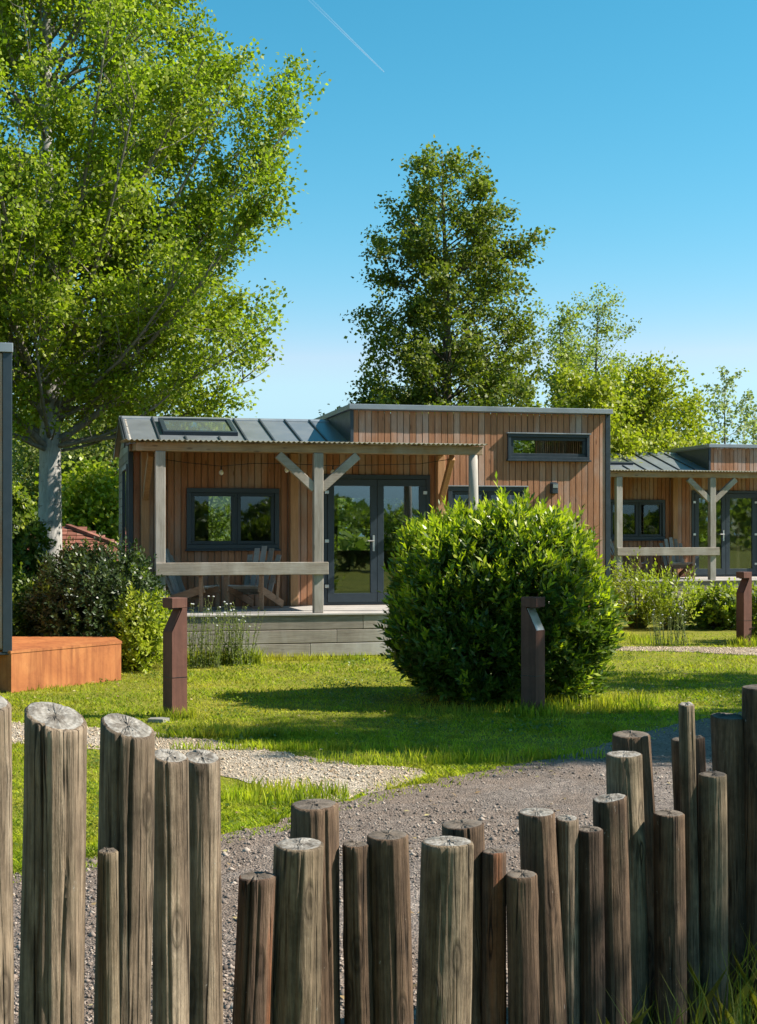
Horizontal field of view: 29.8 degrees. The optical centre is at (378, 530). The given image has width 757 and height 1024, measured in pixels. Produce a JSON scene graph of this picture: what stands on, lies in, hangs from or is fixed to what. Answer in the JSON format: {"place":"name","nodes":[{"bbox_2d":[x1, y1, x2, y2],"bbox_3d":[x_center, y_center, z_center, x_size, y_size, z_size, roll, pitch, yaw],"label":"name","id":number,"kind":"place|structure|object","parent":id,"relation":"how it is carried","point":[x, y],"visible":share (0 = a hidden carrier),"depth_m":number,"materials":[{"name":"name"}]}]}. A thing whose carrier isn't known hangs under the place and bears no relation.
{"place":"outdoors","nodes":[
{"label":"outdoors","id":0,"kind":"place"},
{"bbox_2d":[114,404,612,645],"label":"tiny house","id":1,"kind":"structure","parent":0,"point":[568,461],"depth_m":23.66,"materials":[{"name":"brown wood"}]},
{"bbox_2d":[122,464,127,576],"bbox_3d":[-4.204,0.020,23.631,0.041,2.200,1.400,0,0,-13],"label":"window","id":2,"kind":"structure","parent":1,"relation":"in","point":[125,468],"depth_m":23.71,"materials":[{"name":"black glass"}]},
{"bbox_2d":[185,488,280,550],"bbox_3d":[-2.354,-0.185,22.977,1.540,1.010,0.207,0,0,-13],"label":"window","id":3,"kind":"structure","parent":1,"relation":"in","point":[235,544],"depth_m":22.94,"materials":[{"name":"grey metal"}]},
{"bbox_2d":[325,479,376,601],"bbox_3d":[-0.454,0.160,23.353,0.879,2.021,0.124,0,0,-13],"label":"door","id":4,"kind":"structure","parent":1,"relation":"in","point":[331,596],"depth_m":23.37,"materials":[{"name":"grey metal"}]},
{"bbox_2d":[377,479,426,601],"bbox_3d":[0.389,0.160,23.572,0.849,2.021,0.076,0,0,-13],"label":"door","id":5,"kind":"structure","parent":1,"relation":"in","point":[381,483],"depth_m":23.48,"materials":[{"name":"grey metal"}]},
{"bbox_2d":[404,486,418,529],"bbox_3d":[0.571,0.150,23.820,0.300,2.000,0.049,0,0,-13],"label":"curtain","id":6,"kind":"object","parent":1,"relation":"hanging from","point":[411,500],"visible":0.27,"depth_m":23.81,"materials":[{"name":"fabric"}]},
{"bbox_2d":[447,485,527,515],"bbox_3d":[1.817,-0.216,23.940,1.420,1.092,0.207,0,0,-13],"label":"window","id":7,"kind":"structure","parent":1,"relation":"in","point":[452,490],"depth_m":23.87,"materials":[{"name":"black glass"}]},
{"bbox_2d":[506,432,591,461],"bbox_3d":[2.879,-1.421,24.182,1.500,0.482,0.212,0,0,-13],"label":"window","id":8,"kind":"structure","parent":1,"relation":"in","point":[522,436],"depth_m":24.13,"materials":[{"name":"grey metal"}]},
{"bbox_2d":[13,711,741,1023],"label":"road","id":9,"kind":"structure","parent":0,"point":[574,795],"depth_m":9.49,"materials":[{"name":"grey gravel"}]},
{"bbox_2d":[12,663,709,1004],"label":"fallen leaves","id":10,"kind":"object","parent":9,"relation":"on","point":[341,996],"visible":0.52,"depth_m":12.53,"materials":[{"name":"brown plant"}]},
{"bbox_2d":[0,537,756,1023],"bbox_3d":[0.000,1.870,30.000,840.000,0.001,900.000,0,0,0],"label":"ground","id":11,"kind":"structure","parent":0,"point":[728,633],"depth_m":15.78,"materials":[{"name":"plant"}]},
{"bbox_2d":[0,343,12,654],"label":"tiny house","id":12,"kind":"structure","parent":11,"relation":"on","point":[6,351],"depth_m":16.41,"materials":[{"name":"metal"}]},
{"bbox_2d":[0,696,13,1023],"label":"wooden post","id":13,"kind":"object","parent":11,"relation":"on","point":[6,942],"visible":1,"depth_m":3.18,"materials":[{"name":"brown wood"}]},
{"bbox_2d":[12,558,54,636],"bbox_3d":[-5.405,1.216,20.549,2.013,1.660,1.560,0,0,0],"label":"shrub","id":14,"kind":"object","parent":11,"relation":"on","point":[17,618],"visible":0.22,"depth_m":20.37,"materials":[{"name":"green plant"}]},
{"bbox_2d":[12,465,56,636],"bbox_3d":[-6.056,0.505,22.455,1.808,3.088,1.810,0,0,0],"label":"ivy shrub","id":15,"kind":"object","parent":11,"relation":"on","point":[29,536],"visible":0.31,"depth_m":22.29,"materials":[{"name":"green plant"}]},
{"bbox_2d":[12,359,91,513],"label":"woodland tree","id":16,"kind":"object","parent":11,"relation":"on","point":[22,454],"visible":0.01,"depth_m":47.53,"materials":[{"name":"green plant"}]},
{"bbox_2d":[18,702,86,1023],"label":"wooden post","id":17,"kind":"object","parent":11,"relation":"on","point":[52,954],"visible":1,"depth_m":3.35,"materials":[{"name":"brown wood"}]},
{"bbox_2d":[0,637,121,692],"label":"corten planter","id":18,"kind":"object","parent":11,"relation":"on","point":[30,663],"visible":0.81,"depth_m":17.12,"materials":[{"name":"orange metal"}]},
{"bbox_2d":[12,373,118,515],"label":"woodland tree","id":19,"kind":"object","parent":11,"relation":"on","point":[29,458],"visible":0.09,"depth_m":42.69,"materials":[{"name":"green plant"}]},
{"bbox_2d":[23,451,119,549],"bbox_3d":[-6.933,0.341,35.101,4.368,4.602,4.005,0,0,0],"label":"woodland tree","id":20,"kind":"object","parent":11,"relation":"on","point":[90,500],"visible":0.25,"depth_m":34.37,"materials":[{"name":"green plant"}]},
{"bbox_2d":[27,524,118,590],"bbox_3d":[-6.434,0.595,30.251,3.664,2.550,2.963,0,0,-8],"label":"garden hut","id":21,"kind":"object","parent":11,"relation":"on","point":[81,533],"visible":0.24,"depth_m":30.01,"materials":[{"name":"ceramic"}]},
{"bbox_2d":[17,532,170,666],"bbox_3d":[-4.001,1.022,19.652,2.196,2.049,2.200,0,0,0],"label":"hedge bush","id":22,"kind":"object","parent":11,"relation":"on","point":[79,610],"visible":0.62,"depth_m":19.16,"materials":[{"name":"green plant"}]},
{"bbox_2d":[25,402,170,495],"bbox_3d":[-7.457,-1.081,41.193,5.001,7.309,5.306,0,0,0],"label":"woodland tree","id":23,"kind":"object","parent":11,"relation":"on","point":[88,453],"visible":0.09,"depth_m":39.87,"materials":[{"name":"green plant"}]},
{"bbox_2d":[98,847,119,1023],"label":"wooden post","id":24,"kind":"object","parent":11,"relation":"on","point":[108,955],"visible":1,"depth_m":3.43,"materials":[{"name":"beige wood"}]},
{"bbox_2d":[94,713,154,1023],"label":"wooden post","id":25,"kind":"object","parent":11,"relation":"on","point":[126,791],"visible":0.89,"depth_m":3.55,"materials":[{"name":"brown wood"}]},
{"bbox_2d":[100,581,171,673],"bbox_3d":[-3.231,1.292,19.088,1.148,1.282,1.348,0,0,0],"label":"lime shrub","id":26,"kind":"object","parent":11,"relation":"on","point":[144,657],"visible":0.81,"depth_m":18.84,"materials":[{"name":"green plant"}]},
{"bbox_2d":[148,717,169,722],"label":"stone slab","id":27,"kind":"structure","parent":11,"relation":"on","point":[157,719],"depth_m":13.85,"materials":[{"name":"grey stone"}]},
{"bbox_2d":[0,0,331,577],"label":"poplar","id":28,"kind":"object","parent":11,"relation":"on","point":[103,228],"visible":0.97,"depth_m":25.88,"materials":[{"name":"green plant"}]},
{"bbox_2d":[152,749,189,1023],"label":"wooden post","id":29,"kind":"object","parent":11,"relation":"on","point":[171,946],"visible":0.88,"depth_m":3.73,"materials":[{"name":"brown wood"}]},
{"bbox_2d":[111,404,234,540],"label":"woodland tree","id":30,"kind":"object","parent":11,"relation":"on","point":[220,515],"visible":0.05,"depth_m":42.36,"materials":[{"name":"green plant"}]},
{"bbox_2d":[163,597,186,717],"bbox_3d":[-2.046,1.295,14.296,0.235,1.250,0.235,0,0,-40],"label":"bollard light","id":31,"kind":"object","parent":11,"relation":"on","point":[175,661],"visible":0.78,"depth_m":14.24,"materials":[{"name":"brown metal"}]},
{"bbox_2d":[186,749,222,1023],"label":"wooden post","id":32,"kind":"object","parent":11,"relation":"on","point":[206,990],"visible":0.81,"depth_m":3.87,"materials":[{"name":"brown wood"}]},
{"bbox_2d":[187,596,231,667],"bbox_3d":[-2.336,1.389,19.509,0.640,1.006,0.764,0,0,0],"label":"tall weed","id":33,"kind":"object","parent":11,"relation":"on","point":[216,662],"visible":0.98,"depth_m":19.47,"materials":[{"name":"green plant"}]},
{"bbox_2d":[217,601,265,665],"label":"tall weed","id":34,"kind":"object","parent":11,"relation":"on","point":[238,643],"visible":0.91,"depth_m":19.82,"materials":[{"name":"green plant"}]},
{"bbox_2d":[232,871,276,1023],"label":"wooden post","id":35,"kind":"object","parent":11,"relation":"on","point":[253,974],"visible":1,"depth_m":3.93,"materials":[{"name":"brown wood"}]},
{"bbox_2d":[272,838,323,1023],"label":"wooden post","id":36,"kind":"object","parent":11,"relation":"on","point":[297,961],"visible":0.94,"depth_m":3.98,"materials":[{"name":"beige wood"}]},
{"bbox_2d":[157,605,444,658],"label":"deck","id":37,"kind":"structure","parent":11,"relation":"on","point":[285,624],"depth_m":21.06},
{"bbox_2d":[152,548,219,611],"bbox_3d":[-2.991,0.731,21.882,0.997,0.988,0.780,0,0,19],"label":"garden chair","id":38,"kind":"object","parent":37,"relation":"on","point":[200,591],"visible":0.69,"depth_m":21.84,"materials":[{"name":"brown wood"}]},
{"bbox_2d":[224,546,283,610],"bbox_3d":[-1.933,0.731,22.326,0.780,0.988,0.997,0,0,19],"label":"garden chair","id":39,"kind":"object","parent":37,"relation":"on","point":[259,588],"visible":0.82,"depth_m":22.40,"materials":[{"name":"brown wood"}]},
{"bbox_2d":[119,439,487,612],"bbox_3d":[-1.223,-0.097,22.069,5.415,2.636,2.215,0,0,-13],"label":"porch","id":40,"kind":"object","parent":37,"relation":"on","point":[317,567],"visible":0.98,"depth_m":21.12,"materials":[{"name":"grey wood"}]},
{"bbox_2d":[153,457,450,474],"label":"string lights","id":41,"kind":"object","parent":40,"relation":"hanging from","point":[221,472],"visible":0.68,"depth_m":22.34,"materials":[{"name":"black plastic"}]},
{"bbox_2d":[290,799,340,1023],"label":"wooden post","id":42,"kind":"object","parent":11,"relation":"on","point":[317,819],"visible":0.53,"depth_m":4.28,"materials":[{"name":"brown wood"}]},
{"bbox_2d":[342,840,373,1023],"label":"wooden post","id":43,"kind":"object","parent":11,"relation":"on","point":[357,956],"visible":1,"depth_m":4.29,"materials":[{"name":"brown wood"}]},
{"bbox_2d":[12,652,741,845],"bbox_3d":[-0.260,1.822,15.160,10.701,0.083,13.806,0,0,0],"label":"clover","id":44,"kind":"object","parent":11,"relation":"on","point":[347,690],"visible":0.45,"depth_m":15.51,"materials":[{"name":"green plant"}]},
{"bbox_2d":[367,830,413,1023],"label":"wooden post","id":45,"kind":"object","parent":11,"relation":"on","point":[392,972],"visible":0.94,"depth_m":4.30,"materials":[{"name":"brown wood"}]},
{"bbox_2d":[27,631,756,805],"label":"grass tufts","id":46,"kind":"object","parent":11,"relation":"on","point":[317,789],"visible":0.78,"depth_m":12.78,"materials":[{"name":"green plant"}]},
{"bbox_2d":[415,836,473,1023],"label":"wooden post","id":47,"kind":"object","parent":11,"relation":"on","point":[444,973],"visible":1,"depth_m":4.40,"materials":[{"name":"brown wood"}]},
{"bbox_2d":[209,497,706,549],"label":"woods","id":48,"kind":"object","parent":11,"relation":"on","point":[344,543],"visible":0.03,"depth_m":96.70,"materials":[{"name":"green plant"}]},
{"bbox_2d":[442,819,484,1023],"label":"wooden post","id":49,"kind":"object","parent":11,"relation":"on","point":[472,830],"visible":0.4,"depth_m":4.69,"materials":[{"name":"brown wood"}]},
{"bbox_2d":[319,134,616,549],"bbox_3d":[1.619,-3.721,34.167,6.049,11.486,7.366,0,0,-39],"label":"alder","id":50,"kind":"object","parent":11,"relation":"on","point":[495,382],"visible":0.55,"depth_m":33.15,"materials":[{"name":"green plant"}]},
{"bbox_2d":[481,847,506,1023],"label":"wooden post","id":51,"kind":"object","parent":11,"relation":"on","point":[493,959],"visible":1,"depth_m":4.67,"materials":[{"name":"brown wood"}]},
{"bbox_2d":[373,471,636,707],"bbox_3d":[1.411,0.638,15.815,2.949,2.602,2.692,0,0,0],"label":"laurel bush","id":52,"kind":"object","parent":11,"relation":"on","point":[462,583],"visible":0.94,"depth_m":14.99,"materials":[{"name":"green plant"}]},
{"bbox_2d":[506,870,539,1023],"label":"wooden post","id":53,"kind":"object","parent":11,"relation":"on","point":[522,904],"visible":1,"depth_m":4.63,"materials":[{"name":"brown wood"}]},
{"bbox_2d":[521,596,544,715],"bbox_3d":[1.570,1.295,14.452,0.235,1.250,0.235,0,0,38],"label":"bollard light","id":54,"kind":"object","parent":11,"relation":"on","point":[532,659],"visible":0.73,"depth_m":14.39,"materials":[{"name":"brown metal"}]},
{"bbox_2d":[518,808,566,1023],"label":"wooden post","id":55,"kind":"object","parent":11,"relation":"on","point":[537,841],"visible":0.76,"depth_m":4.83,"materials":[{"name":"brown wood"}]},
{"bbox_2d":[515,294,602,449],"bbox_3d":[5.182,-2.204,39.283,2.994,8.450,3.069,0,0,27],"label":"young birch","id":56,"kind":"object","parent":11,"relation":"on","point":[561,353],"visible":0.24,"depth_m":38.88,"materials":[{"name":"green plant"}]},
{"bbox_2d":[556,815,579,1023],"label":"wooden post","id":57,"kind":"object","parent":11,"relation":"on","point":[567,833],"visible":0.78,"depth_m":4.89,"materials":[{"name":"wood"}]},
{"bbox_2d":[579,826,605,1023],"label":"wooden post","id":58,"kind":"object","parent":11,"relation":"on","point":[592,943],"visible":0.98,"depth_m":4.89,"materials":[{"name":"brown wood"}]},
{"bbox_2d":[542,282,651,441],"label":"birch","id":59,"kind":"object","parent":11,"relation":"on","point":[591,349],"visible":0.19,"depth_m":41.87,"materials":[{"name":"green plant"}]},
{"bbox_2d":[522,348,684,533],"bbox_3d":[5.326,-1.398,37.637,4.798,6.838,4.716,0,0,-39],"label":"maple","id":60,"kind":"object","parent":11,"relation":"on","point":[601,393],"visible":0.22,"depth_m":36.90,"materials":[{"name":"green plant"}]},
{"bbox_2d":[593,793,631,1023],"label":"wooden post","id":61,"kind":"object","parent":11,"relation":"on","point":[610,815],"visible":0.81,"depth_m":4.99,"materials":[{"name":"brown wood"}]},
{"bbox_2d":[606,751,649,1023],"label":"wooden post","id":62,"kind":"object","parent":11,"relation":"on","point":[624,772],"visible":0.59,"depth_m":5.12,"materials":[{"name":"brown wood"}]},
{"bbox_2d":[507,924,756,1023],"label":"long grass","id":63,"kind":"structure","parent":11,"relation":"on","point":[734,1014],"depth_m":5.17,"materials":[{"name":"green plant"}]},
{"bbox_2d":[612,730,654,1023],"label":"wooden post","id":64,"kind":"object","parent":11,"relation":"on","point":[631,740],"visible":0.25,"depth_m":5.27,"materials":[{"name":"brown wood"}]},
{"bbox_2d":[610,546,677,628],"bbox_3d":[5.041,1.105,27.451,1.637,1.658,1.659,0,0,-29],"label":"tall shrub","id":65,"kind":"object","parent":11,"relation":"on","point":[638,618],"visible":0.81,"depth_m":27.18,"materials":[{"name":"green plant"}]},
{"bbox_2d":[647,606,689,646],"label":"wild plant","id":66,"kind":"object","parent":11,"relation":"on","point":[677,641],"visible":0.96,"depth_m":23.19,"materials":[{"name":"green plant"}]},
{"bbox_2d":[609,348,728,567],"bbox_3d":[7.393,-1.596,40.029,5.255,7.234,5.302,0,0,22],"label":"maple","id":67,"kind":"object","parent":11,"relation":"on","point":[683,414],"visible":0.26,"depth_m":39.34,"materials":[{"name":"green plant"}]},
{"bbox_2d":[653,809,686,1023],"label":"wooden post","id":68,"kind":"object","parent":11,"relation":"on","point":[670,939],"visible":0.99,"depth_m":5.09,"materials":[{"name":"brown wood"}]},
{"bbox_2d":[635,565,706,629],"bbox_3d":[5.584,1.285,27.030,1.419,1.297,1.402,0,0,0],"label":"rose shrub","id":69,"kind":"object","parent":11,"relation":"on","point":[667,605],"visible":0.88,"depth_m":26.87,"materials":[{"name":"green plant"}]},
{"bbox_2d":[671,737,679,810],"bbox_3d":[1.183,1.428,5.428,0.133,1.285,0.095,0,0,0],"label":"wooden post","id":70,"kind":"object","parent":11,"relation":"on","point":[675,767],"visible":0.2,"depth_m":5.40,"materials":[{"name":"brown wood"}]},
{"bbox_2d":[610,444,756,599],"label":"tiny house","id":71,"kind":"structure","parent":11,"relation":"on","point":[736,538],"depth_m":35.49,"materials":[{"name":"wood"}]},
{"bbox_2d":[610,500,664,540],"bbox_3d":[6.336,-0.265,35.017,1.540,1.010,0.207,0,0,-13],"label":"window","id":72,"kind":"structure","parent":71,"relation":"in","point":[637,536],"depth_m":35.00,"materials":[{"name":"grey metal"}]},
{"bbox_2d":[693,494,725,574],"bbox_3d":[8.237,0.080,35.394,0.879,2.021,0.124,0,0,-13],"label":"door","id":73,"kind":"structure","parent":71,"relation":"in","point":[722,571],"depth_m":35.47,"materials":[{"name":"metal"}]},
{"bbox_2d":[726,494,756,574],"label":"door","id":74,"kind":"structure","parent":71,"relation":"in","point":[729,571],"depth_m":35.61,"materials":[{"name":"metal"}]},
{"bbox_2d":[612,576,756,607],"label":"deck","id":75,"kind":"structure","parent":11,"relation":"on","point":[707,582],"depth_m":33.06,"materials":[{"name":"grey wood"}]},
{"bbox_2d":[610,538,645,576],"bbox_3d":[5.893,0.651,34.076,0.997,0.988,0.780,0,0,22],"label":"garden chair","id":76,"kind":"object","parent":75,"relation":"on","point":[642,564],"visible":0.43,"depth_m":33.88,"materials":[{"name":"grey wood"}]},
{"bbox_2d":[658,537,697,578],"bbox_3d":[7.209,0.651,34.491,0.780,0.988,0.997,0,0,-8],"label":"garden chair","id":77,"kind":"object","parent":75,"relation":"on","point":[678,563],"visible":0.83,"depth_m":34.61,"materials":[{"name":"grey wood"}]},
{"bbox_2d":[610,469,756,580],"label":"porch","id":78,"kind":"object","parent":75,"relation":"on","point":[711,498],"visible":0.82,"depth_m":33.07,"materials":[{"name":"grey wood"}]},
{"bbox_2d":[678,702,699,1023],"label":"wooden post","id":79,"kind":"object","parent":11,"relation":"on","point":[687,766],"visible":0.81,"depth_m":5.24,"materials":[{"name":"brown wood"}]},
{"bbox_2d":[695,735,705,884],"bbox_3d":[1.237,1.423,5.412,0.099,1.293,0.062,0,0,0],"label":"wooden post","id":80,"kind":"object","parent":11,"relation":"on","point":[700,755],"visible":0.17,"depth_m":5.39,"materials":[{"name":"brown wood"}]},
{"bbox_2d":[698,770,728,1023],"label":"wooden post","id":81,"kind":"object","parent":11,"relation":"on","point":[713,856],"visible":0.93,"depth_m":5.24,"materials":[{"name":"grey wood"}]},
{"bbox_2d":[685,577,755,629],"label":"rounded shrub","id":82,"kind":"object","parent":11,"relation":"on","point":[719,599],"visible":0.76,"depth_m":26.89,"materials":[{"name":"green plant"}]},
{"bbox_2d":[699,365,756,449],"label":"deciduous tree","id":83,"kind":"object","parent":11,"relation":"on","point":[724,406],"visible":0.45,"depth_m":49.79,"materials":[{"name":"green plant"}]},
{"bbox_2d":[710,712,746,1018],"bbox_3d":[1.374,1.387,5.488,0.182,1.367,0.142,0,0,0],"label":"wooden post","id":84,"kind":"object","parent":11,"relation":"on","point":[727,738],"visible":0.46,"depth_m":5.43,"materials":[{"name":"brown wood"}]},
{"bbox_2d":[719,401,756,444],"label":"deciduous tree","id":85,"kind":"object","parent":11,"relation":"on","point":[752,422],"visible":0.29,"depth_m":51.51,"materials":[{"name":"green plant"}]},
{"bbox_2d":[735,572,751,644],"bbox_3d":[5.995,1.295,23.326,0.235,1.250,0.235,0,0,-30],"label":"bollard light","id":86,"kind":"object","parent":11,"relation":"on","point":[744,609],"visible":0.75,"depth_m":23.27,"materials":[{"name":"brown metal"}]},
{"bbox_2d":[731,580,756,639],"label":"edge shrub","id":87,"kind":"object","parent":11,"relation":"on","point":[754,613],"visible":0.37,"depth_m":23.73,"materials":[{"name":"green plant"}]},
{"bbox_2d":[742,684,756,1021],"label":"wooden post","id":88,"kind":"object","parent":11,"relation":"on","point":[749,704],"visible":0.72,"depth_m":5.42,"materials":[{"name":"brown wood"}]},
{"bbox_2d":[0,0,756,536],"label":"sky","id":89,"kind":"structure","parent":0,"point":[626,129],"materials":[{"name":"blue"}]},
{"bbox_2d":[12,646,756,800],"bbox_3d":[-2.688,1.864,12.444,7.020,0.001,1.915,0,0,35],"label":"gravel path","id":90,"kind":"structure","parent":0,"point":[280,768],"depth_m":11.16,"materials":[{"name":"beige gravel"}]},
{"bbox_2d":[617,647,756,654],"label":"gravel path","id":91,"kind":"structure","parent":0,"point":[644,648],"depth_m":22.37,"materials":[{"name":"beige gravel"}]}
]}

